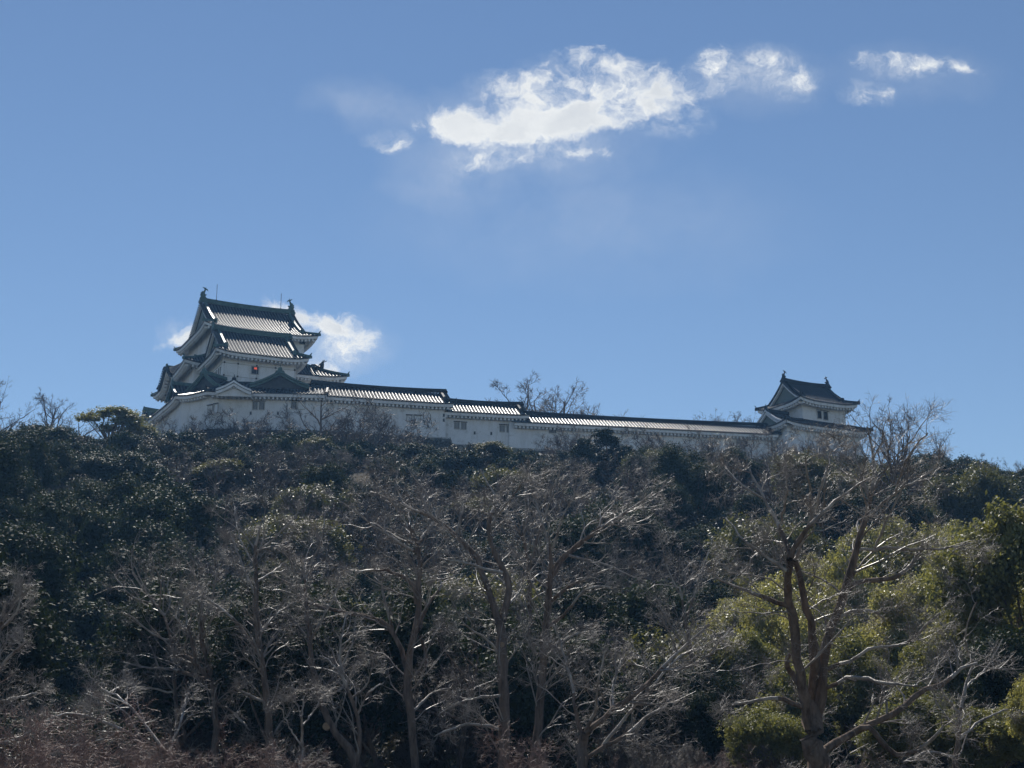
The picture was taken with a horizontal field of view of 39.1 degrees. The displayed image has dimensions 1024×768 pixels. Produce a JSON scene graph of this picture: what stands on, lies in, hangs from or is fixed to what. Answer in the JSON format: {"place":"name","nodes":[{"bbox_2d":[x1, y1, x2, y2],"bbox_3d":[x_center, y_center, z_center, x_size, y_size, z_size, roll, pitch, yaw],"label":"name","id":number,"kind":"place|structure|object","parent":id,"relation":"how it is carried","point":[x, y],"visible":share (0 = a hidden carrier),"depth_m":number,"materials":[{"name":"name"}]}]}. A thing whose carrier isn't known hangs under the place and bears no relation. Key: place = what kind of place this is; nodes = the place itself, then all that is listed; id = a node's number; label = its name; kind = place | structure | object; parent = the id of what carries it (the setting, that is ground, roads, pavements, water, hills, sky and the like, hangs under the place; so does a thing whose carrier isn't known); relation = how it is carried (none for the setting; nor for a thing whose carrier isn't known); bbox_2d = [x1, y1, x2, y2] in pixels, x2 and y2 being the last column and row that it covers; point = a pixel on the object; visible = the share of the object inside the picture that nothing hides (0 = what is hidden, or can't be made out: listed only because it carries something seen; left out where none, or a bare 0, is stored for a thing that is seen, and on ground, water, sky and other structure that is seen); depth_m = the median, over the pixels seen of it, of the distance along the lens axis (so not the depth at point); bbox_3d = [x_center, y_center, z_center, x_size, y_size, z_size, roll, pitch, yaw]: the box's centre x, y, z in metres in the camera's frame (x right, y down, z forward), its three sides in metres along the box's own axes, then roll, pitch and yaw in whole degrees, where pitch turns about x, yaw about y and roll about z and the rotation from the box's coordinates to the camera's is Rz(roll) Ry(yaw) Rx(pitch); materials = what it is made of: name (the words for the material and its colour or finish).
{"place":"outdoors","nodes":[
{"label":"outdoors","id":0,"kind":"place"},
{"bbox_2d":[41,458,773,592],"bbox_3d":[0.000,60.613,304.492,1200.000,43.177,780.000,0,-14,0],"label":"hillside","id":1,"kind":"structure","parent":0,"point":[357,472],"depth_m":154.31,"materials":[{"name":"plant"}]},
{"bbox_2d":[0,375,37,430],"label":"bare tree","id":2,"kind":"object","parent":1,"relation":"on","point":[15,419],"visible":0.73,"depth_m":202.31,"materials":[{"name":"brown plant"}]},
{"bbox_2d":[0,560,57,752],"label":"bare tree","id":3,"kind":"object","parent":1,"relation":"on","point":[4,615],"visible":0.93,"depth_m":47.23,"materials":[{"name":"brown plant"}]},
{"bbox_2d":[0,673,80,767],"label":"reddish shrub","id":4,"kind":"object","parent":1,"relation":"on","point":[24,744],"visible":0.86,"depth_m":36.77,"materials":[{"name":"brown plant"}]},
{"bbox_2d":[0,419,80,449],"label":"evergreen tree","id":5,"kind":"object","parent":1,"relation":"on","point":[56,433],"visible":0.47,"depth_m":162.71,"materials":[{"name":"green plant"}]},
{"bbox_2d":[14,387,76,431],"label":"bare tree","id":6,"kind":"object","parent":1,"relation":"on","point":[53,413],"visible":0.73,"depth_m":195.06,"materials":[{"name":"brown plant"}]},
{"bbox_2d":[9,610,100,695],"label":"evergreen tree","id":7,"kind":"object","parent":1,"relation":"on","point":[67,680],"visible":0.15,"depth_m":82.20,"materials":[{"name":"green plant"}]},
{"bbox_2d":[4,702,106,767],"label":"reddish shrub","id":8,"kind":"object","parent":1,"relation":"on","point":[36,755],"visible":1,"depth_m":33.08,"materials":[{"name":"brown plant"}]},
{"bbox_2d":[42,520,91,582],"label":"evergreen tree","id":9,"kind":"object","parent":1,"relation":"on","point":[83,573],"visible":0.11,"depth_m":112.33,"materials":[{"name":"green plant"}]},
{"bbox_2d":[19,567,139,685],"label":"evergreen tree","id":10,"kind":"object","parent":1,"relation":"on","point":[84,612],"visible":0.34,"depth_m":88.64,"materials":[{"name":"green plant"}]},
{"bbox_2d":[9,687,163,767],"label":"reddish shrub","id":11,"kind":"object","parent":1,"relation":"on","point":[101,761],"visible":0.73,"depth_m":38.90,"materials":[{"name":"brown plant"}]},
{"bbox_2d":[68,404,151,443],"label":"evergreen tree","id":12,"kind":"object","parent":1,"relation":"on","point":[124,417],"visible":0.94,"depth_m":193.81,"materials":[{"name":"green plant"}]},
{"bbox_2d":[15,658,214,767],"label":"bare tree","id":13,"kind":"object","parent":1,"relation":"on","point":[120,699],"visible":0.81,"depth_m":42.48,"materials":[{"name":"brown plant"}]},
{"bbox_2d":[73,448,156,480],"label":"evergreen tree","id":14,"kind":"object","parent":1,"relation":"on","point":[112,464],"visible":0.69,"depth_m":151.13,"materials":[{"name":"green plant"}]},
{"bbox_2d":[96,559,165,611],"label":"evergreen tree","id":15,"kind":"object","parent":1,"relation":"on","point":[116,598],"visible":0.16,"depth_m":94.41,"materials":[{"name":"green plant"}]},
{"bbox_2d":[81,709,190,767],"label":"reddish shrub","id":16,"kind":"object","parent":1,"relation":"on","point":[139,759],"visible":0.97,"depth_m":34.84,"materials":[{"name":"brown plant"}]},
{"bbox_2d":[121,424,160,436],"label":"evergreen tree","id":17,"kind":"object","parent":1,"relation":"on","point":[140,430],"visible":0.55,"depth_m":195.04,"materials":[{"name":"green plant"}]},
{"bbox_2d":[95,513,225,764],"bbox_3d":[-14.364,10.982,58.522,5.710,11.764,4.804,0,-14,0],"label":"bare tree","id":18,"kind":"object","parent":1,"relation":"on","point":[167,624],"visible":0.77,"depth_m":58.89,"materials":[{"name":"brown plant"}]},
{"bbox_2d":[97,538,262,767],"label":"bare tree","id":19,"kind":"object","parent":1,"relation":"on","point":[214,697],"visible":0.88,"depth_m":57.08,"materials":[{"name":"brown plant"}]},
{"bbox_2d":[141,730,228,767],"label":"reddish shrub","id":20,"kind":"object","parent":1,"relation":"on","point":[187,760],"visible":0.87,"depth_m":35.55,"materials":[{"name":"brown plant"}]},
{"bbox_2d":[158,414,224,441],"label":"bare shrub","id":21,"kind":"object","parent":1,"relation":"on","point":[195,427],"visible":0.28,"depth_m":196.92,"materials":[{"name":"brown plant"}]},
{"bbox_2d":[192,458,244,490],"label":"evergreen tree","id":22,"kind":"object","parent":1,"relation":"on","point":[231,463],"visible":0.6,"depth_m":151.28,"materials":[{"name":"green plant"}]},
{"bbox_2d":[198,406,266,440],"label":"bare shrub","id":23,"kind":"object","parent":1,"relation":"on","point":[234,426],"visible":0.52,"depth_m":194.02,"materials":[{"name":"brown plant"}]},
{"bbox_2d":[180,479,320,767],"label":"bare tree","id":24,"kind":"object","parent":1,"relation":"on","point":[257,648],"visible":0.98,"depth_m":51.60,"materials":[{"name":"brown plant"}]},
{"bbox_2d":[214,715,287,767],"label":"reddish shrub","id":25,"kind":"object","parent":1,"relation":"on","point":[238,762],"visible":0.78,"depth_m":38.49,"materials":[{"name":"brown plant"}]},
{"bbox_2d":[221,492,281,517],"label":"evergreen tree","id":26,"kind":"object","parent":1,"relation":"on","point":[244,506],"visible":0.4,"depth_m":138.24,"materials":[{"name":"green plant"}]},
{"bbox_2d":[225,399,302,443],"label":"bare shrub","id":27,"kind":"object","parent":1,"relation":"on","point":[267,430],"visible":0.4,"depth_m":194.08,"materials":[{"name":"brown plant"}]},
{"bbox_2d":[244,735,333,767],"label":"reddish shrub","id":28,"kind":"object","parent":1,"relation":"on","point":[284,756],"visible":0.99,"depth_m":33.53,"materials":[{"name":"brown plant"}]},
{"bbox_2d":[246,671,341,767],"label":"bare tree","id":29,"kind":"object","parent":1,"relation":"on","point":[301,743],"visible":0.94,"depth_m":38.94,"materials":[{"name":"plant"}]},
{"bbox_2d":[242,502,376,767],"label":"bare tree","id":30,"kind":"object","parent":1,"relation":"on","point":[340,739],"visible":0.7,"depth_m":54.17,"materials":[{"name":"brown plant"}]},
{"bbox_2d":[297,434,334,456],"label":"evergreen tree","id":31,"kind":"object","parent":1,"relation":"on","point":[316,441],"visible":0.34,"depth_m":180.64,"materials":[{"name":"green plant"}]},
{"bbox_2d":[290,386,359,437],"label":"bare shrub","id":32,"kind":"object","parent":1,"relation":"on","point":[321,415],"visible":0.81,"depth_m":193.83,"materials":[{"name":"brown plant"}]},
{"bbox_2d":[198,429,451,449],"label":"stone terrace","id":33,"kind":"structure","parent":1,"relation":"on","point":[433,440],"depth_m":206.79,"materials":[{"name":"stone"}]},
{"bbox_2d":[143,319,328,435],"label":"keep","id":34,"kind":"structure","parent":33,"relation":"on","point":[251,373],"depth_m":207.79,"materials":[{"name":"paint"}]},
{"bbox_2d":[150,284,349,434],"bbox_3d":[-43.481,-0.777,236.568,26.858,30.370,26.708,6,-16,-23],"label":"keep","id":35,"kind":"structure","parent":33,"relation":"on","point":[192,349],"depth_m":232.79,"materials":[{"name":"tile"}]},
{"bbox_2d":[204,427,452,450],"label":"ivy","id":36,"kind":"object","parent":33,"relation":"on","point":[352,440],"visible":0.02,"depth_m":205.50,"materials":[{"name":"green plant"}]},
{"bbox_2d":[310,380,456,437],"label":"gallery","id":37,"kind":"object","parent":33,"relation":"on","point":[405,403],"visible":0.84,"depth_m":208.75,"materials":[{"name":"paint"}]},
{"bbox_2d":[286,595,393,767],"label":"bare tree","id":38,"kind":"object","parent":1,"relation":"on","point":[340,672],"visible":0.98,"depth_m":48.83,"materials":[{"name":"brown plant"}]},
{"bbox_2d":[319,404,385,444],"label":"bare shrub","id":39,"kind":"object","parent":1,"relation":"on","point":[344,434],"visible":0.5,"depth_m":190.55,"materials":[{"name":"brown plant"}]},
{"bbox_2d":[261,459,475,767],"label":"bare tree","id":40,"kind":"object","parent":1,"relation":"on","point":[408,695],"visible":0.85,"depth_m":54.70,"materials":[{"name":"brown plant"}]},
{"bbox_2d":[335,388,433,447],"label":"bare shrub","id":41,"kind":"object","parent":1,"relation":"on","point":[379,431],"visible":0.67,"depth_m":192.26,"materials":[{"name":"brown plant"}]},
{"bbox_2d":[378,413,439,449],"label":"bare shrub","id":42,"kind":"object","parent":1,"relation":"on","point":[410,437],"visible":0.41,"depth_m":193.56,"materials":[{"name":"brown plant"}]},
{"bbox_2d":[398,442,442,459],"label":"evergreen tree","id":43,"kind":"object","parent":1,"relation":"on","point":[412,448],"visible":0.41,"depth_m":177.74,"materials":[{"name":"green plant"}]},
{"bbox_2d":[358,452,545,767],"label":"bare tree","id":44,"kind":"object","parent":1,"relation":"on","point":[499,621],"visible":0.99,"depth_m":50.25,"materials":[{"name":"brown plant"}]},
{"bbox_2d":[437,454,468,466],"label":"evergreen tree","id":45,"kind":"object","parent":1,"relation":"on","point":[447,458],"visible":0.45,"depth_m":173.53,"materials":[{"name":"green plant"}]},
{"bbox_2d":[449,495,503,534],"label":"evergreen tree","id":46,"kind":"object","parent":1,"relation":"on","point":[471,504],"visible":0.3,"depth_m":139.67,"materials":[{"name":"green plant"}]},
{"bbox_2d":[473,440,513,460],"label":"evergreen tree","id":47,"kind":"object","parent":1,"relation":"on","point":[500,449],"visible":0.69,"depth_m":184.42,"materials":[{"name":"green plant"}]},
{"bbox_2d":[0,425,1023,767],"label":"woodland","id":48,"kind":"object","parent":1,"relation":"on","point":[34,467],"visible":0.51,"depth_m":89.41,"materials":[{"name":"plant"}]},
{"bbox_2d":[0,428,1023,767],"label":"undergrowth","id":49,"kind":"object","parent":1,"relation":"on","point":[148,444],"visible":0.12,"depth_m":137.11,"materials":[{"name":"plant"}]},
{"bbox_2d":[471,714,564,767],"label":"reddish shrub","id":50,"kind":"object","parent":1,"relation":"on","point":[522,759],"visible":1,"depth_m":40.50,"materials":[{"name":"brown plant"}]},
{"bbox_2d":[453,452,599,767],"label":"bare tree","id":51,"kind":"object","parent":1,"relation":"on","point":[529,563],"visible":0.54,"depth_m":63.03,"materials":[{"name":"brown plant"}]},
{"bbox_2d":[533,424,581,457],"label":"bare shrub","id":52,"kind":"object","parent":1,"relation":"on","point":[550,449],"visible":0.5,"depth_m":199.93,"materials":[{"name":"brown plant"}]},
{"bbox_2d":[552,425,604,457],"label":"bare shrub","id":53,"kind":"object","parent":1,"relation":"on","point":[573,441],"visible":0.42,"depth_m":195.44,"materials":[{"name":"brown plant"}]},
{"bbox_2d":[564,437,604,476],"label":"evergreen tree","id":54,"kind":"object","parent":1,"relation":"on","point":[578,450],"visible":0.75,"depth_m":172.59,"materials":[{"name":"green plant"}]},
{"bbox_2d":[496,459,681,767],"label":"bare tree","id":55,"kind":"object","parent":1,"relation":"on","point":[539,699],"visible":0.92,"depth_m":55.49,"materials":[{"name":"brown plant"}]},
{"bbox_2d":[585,427,622,474],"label":"evergreen tree","id":56,"kind":"object","parent":1,"relation":"on","point":[608,438],"visible":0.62,"depth_m":174.76,"materials":[{"name":"green plant"}]},
{"bbox_2d":[453,445,781,457],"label":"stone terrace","id":57,"kind":"structure","parent":1,"relation":"on","point":[461,447],"depth_m":211.64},
{"bbox_2d":[445,398,532,446],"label":"gallery","id":58,"kind":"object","parent":57,"relation":"on","point":[473,421],"visible":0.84,"depth_m":212.06,"materials":[{"name":"paint"}]},
{"bbox_2d":[485,371,557,412],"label":"bare tree","id":59,"kind":"object","parent":57,"relation":"on","point":[500,387],"visible":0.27,"depth_m":236.16,"materials":[{"name":"brown plant"}]},
{"bbox_2d":[510,378,588,412],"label":"bare tree","id":60,"kind":"object","parent":57,"relation":"on","point":[524,388],"visible":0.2,"depth_m":247.67,"materials":[{"name":"brown plant"}]},
{"bbox_2d":[517,386,600,415],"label":"bare tree","id":61,"kind":"object","parent":57,"relation":"on","point":[552,400],"visible":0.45,"depth_m":240.76,"materials":[{"name":"brown plant"}]},
{"bbox_2d":[509,411,781,458],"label":"gallery","id":62,"kind":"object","parent":57,"relation":"on","point":[527,432],"visible":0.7,"depth_m":217.02,"materials":[{"name":"paint"}]},
{"bbox_2d":[755,370,873,456],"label":"corner turret","id":63,"kind":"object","parent":57,"relation":"on","point":[797,404],"visible":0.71,"depth_m":224.63,"materials":[{"name":"paint"}]},
{"bbox_2d":[608,445,633,483],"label":"evergreen tree","id":64,"kind":"object","parent":1,"relation":"on","point":[624,449],"visible":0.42,"depth_m":170.65,"materials":[{"name":"green plant"}]},
{"bbox_2d":[518,588,750,767],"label":"bare tree","id":65,"kind":"object","parent":1,"relation":"on","point":[583,757],"visible":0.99,"depth_m":44.09,"materials":[{"name":"brown plant"}]},
{"bbox_2d":[620,423,675,451],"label":"bare shrub","id":66,"kind":"object","parent":1,"relation":"on","point":[644,440],"visible":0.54,"depth_m":192.54,"materials":[{"name":"brown plant"}]},
{"bbox_2d":[646,535,699,571],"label":"evergreen tree","id":67,"kind":"object","parent":1,"relation":"on","point":[689,555],"visible":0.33,"depth_m":118.75,"materials":[{"name":"green plant"}]},
{"bbox_2d":[634,522,751,684],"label":"bare tree","id":68,"kind":"object","parent":1,"relation":"on","point":[667,612],"visible":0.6,"depth_m":69.68,"materials":[{"name":"brown plant"}]},
{"bbox_2d":[650,472,737,510],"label":"evergreen tree","id":69,"kind":"object","parent":1,"relation":"on","point":[720,499],"visible":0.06,"depth_m":148.08,"materials":[{"name":"green plant"}]},
{"bbox_2d":[676,521,732,558],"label":"evergreen tree","id":70,"kind":"object","parent":1,"relation":"on","point":[699,534],"visible":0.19,"depth_m":124.50,"materials":[{"name":"green plant"}]},
{"bbox_2d":[670,748,740,767],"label":"reddish shrub","id":71,"kind":"object","parent":1,"relation":"on","point":[721,766],"visible":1,"depth_m":36.55,"materials":[{"name":"brown plant"}]},
{"bbox_2d":[675,424,745,457],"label":"bare shrub","id":72,"kind":"object","parent":1,"relation":"on","point":[704,443],"visible":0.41,"depth_m":198.82,"materials":[{"name":"brown plant"}]},
{"bbox_2d":[683,667,758,767],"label":"evergreen tree","id":73,"kind":"object","parent":1,"relation":"on","point":[703,722],"visible":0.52,"depth_m":59.74,"materials":[{"name":"green plant"}]},
{"bbox_2d":[707,626,793,707],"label":"evergreen tree","id":74,"kind":"object","parent":1,"relation":"on","point":[754,642],"visible":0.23,"depth_m":70.12,"materials":[{"name":"green plant"}]},
{"bbox_2d":[722,427,779,458],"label":"bare shrub","id":75,"kind":"object","parent":1,"relation":"on","point":[744,446],"visible":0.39,"depth_m":197.13,"materials":[{"name":"brown plant"}]},
{"bbox_2d":[713,703,806,767],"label":"evergreen tree","id":76,"kind":"object","parent":1,"relation":"on","point":[781,734],"visible":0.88,"depth_m":51.75,"materials":[{"name":"green plant"}]},
{"bbox_2d":[731,592,831,671],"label":"evergreen tree","id":77,"kind":"object","parent":1,"relation":"on","point":[777,624],"visible":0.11,"depth_m":75.49,"materials":[{"name":"green plant"}]},
{"bbox_2d":[752,653,842,738],"bbox_3d":[12.540,15.469,63.949,4.526,6.972,4.658,-3,-15,10],"label":"evergreen tree","id":78,"kind":"object","parent":1,"relation":"on","point":[793,710],"visible":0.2,"depth_m":63.66,"materials":[{"name":"green plant"}]},
{"bbox_2d":[774,432,846,460],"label":"bare shrub","id":79,"kind":"object","parent":1,"relation":"on","point":[813,444],"visible":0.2,"depth_m":191.11,"materials":[{"name":"brown plant"}]},
{"bbox_2d":[801,589,868,643],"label":"evergreen tree","id":80,"kind":"object","parent":1,"relation":"on","point":[823,604],"visible":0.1,"depth_m":80.04,"materials":[{"name":"green plant"}]},
{"bbox_2d":[684,391,1023,767],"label":"bare tree","id":81,"kind":"object","parent":1,"relation":"on","point":[811,705],"visible":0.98,"depth_m":35.94,"materials":[{"name":"brown plant"}]},
{"bbox_2d":[809,628,905,750],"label":"evergreen tree","id":82,"kind":"object","parent":1,"relation":"on","point":[854,700],"visible":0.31,"depth_m":65.49,"materials":[{"name":"green plant"}]},
{"bbox_2d":[827,745,890,767],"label":"reddish shrub","id":83,"kind":"object","parent":1,"relation":"on","point":[873,762],"visible":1,"depth_m":32.16,"materials":[{"name":"brown plant"}]},
{"bbox_2d":[818,540,904,621],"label":"evergreen tree","id":84,"kind":"object","parent":1,"relation":"on","point":[833,573],"visible":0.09,"depth_m":83.21,"materials":[{"name":"green plant"}]},
{"bbox_2d":[844,397,930,495],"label":"bare tree","id":85,"kind":"object","parent":1,"relation":"on","point":[887,458],"visible":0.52,"depth_m":141.59,"materials":[{"name":"brown plant"}]},
{"bbox_2d":[818,522,958,593],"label":"evergreen tree","id":86,"kind":"object","parent":1,"relation":"on","point":[898,557],"visible":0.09,"depth_m":86.59,"materials":[{"name":"green plant"}]},
{"bbox_2d":[839,571,947,671],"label":"evergreen tree","id":87,"kind":"object","parent":1,"relation":"on","point":[894,660],"visible":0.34,"depth_m":70.12,"materials":[{"name":"green plant"}]},
{"bbox_2d":[862,409,929,495],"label":"bare tree","id":88,"kind":"object","parent":1,"relation":"on","point":[908,439],"visible":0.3,"depth_m":151.95,"materials":[{"name":"brown plant"}]},
{"bbox_2d":[850,690,963,767],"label":"evergreen tree","id":89,"kind":"object","parent":1,"relation":"on","point":[869,737],"visible":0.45,"depth_m":49.57,"materials":[{"name":"green plant"}]},
{"bbox_2d":[924,427,953,468],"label":"bare tree","id":90,"kind":"object","parent":1,"relation":"on","point":[936,454],"visible":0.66,"depth_m":183.77,"materials":[{"name":"brown plant"}]},
{"bbox_2d":[915,458,966,481],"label":"evergreen tree","id":91,"kind":"object","parent":1,"relation":"on","point":[928,467],"visible":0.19,"depth_m":168.93,"materials":[{"name":"green plant"}]},
{"bbox_2d":[886,627,996,765],"bbox_3d":[18.833,14.668,62.407,5.227,8.232,4.844,-3,-15,13],"label":"evergreen tree","id":92,"kind":"object","parent":1,"relation":"on","point":[957,680],"visible":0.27,"depth_m":62.20,"materials":[{"name":"green plant"}]},
{"bbox_2d":[892,529,1015,607],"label":"evergreen tree","id":93,"kind":"object","parent":1,"relation":"on","point":[923,570],"visible":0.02,"depth_m":74.58,"materials":[{"name":"green plant"}]},
{"bbox_2d":[893,569,1022,767],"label":"bare tree","id":94,"kind":"object","parent":1,"relation":"on","point":[956,754],"visible":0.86,"depth_m":40.77,"materials":[{"name":"brown plant"}]},
{"bbox_2d":[915,489,1023,702],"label":"evergreen tree","id":95,"kind":"object","parent":1,"relation":"on","point":[998,577],"visible":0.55,"depth_m":60.52,"materials":[{"name":"green plant"}]},
{"bbox_2d":[920,587,1022,746],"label":"evergreen tree","id":96,"kind":"object","parent":1,"relation":"on","point":[935,622],"depth_m":64.77,"materials":[{"name":"green plant"}]},
{"bbox_2d":[920,698,1023,767],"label":"evergreen tree","id":97,"kind":"object","parent":1,"relation":"on","point":[1002,749],"visible":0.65,"depth_m":47.59,"materials":[{"name":"green plant"}]},
{"bbox_2d":[957,626,1023,762],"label":"evergreen tree","id":98,"kind":"object","parent":1,"relation":"on","point":[992,687],"visible":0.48,"depth_m":54.41,"materials":[{"name":"green plant"}]},
{"bbox_2d":[1004,672,1023,743],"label":"evergreen tree","id":99,"kind":"object","parent":1,"relation":"on","point":[1018,704],"visible":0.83,"depth_m":42.81,"materials":[{"name":"green plant"}]},
{"bbox_2d":[0,0,1023,471],"label":"sky","id":100,"kind":"structure","parent":0,"point":[670,209],"materials":[{"name":"blue"}]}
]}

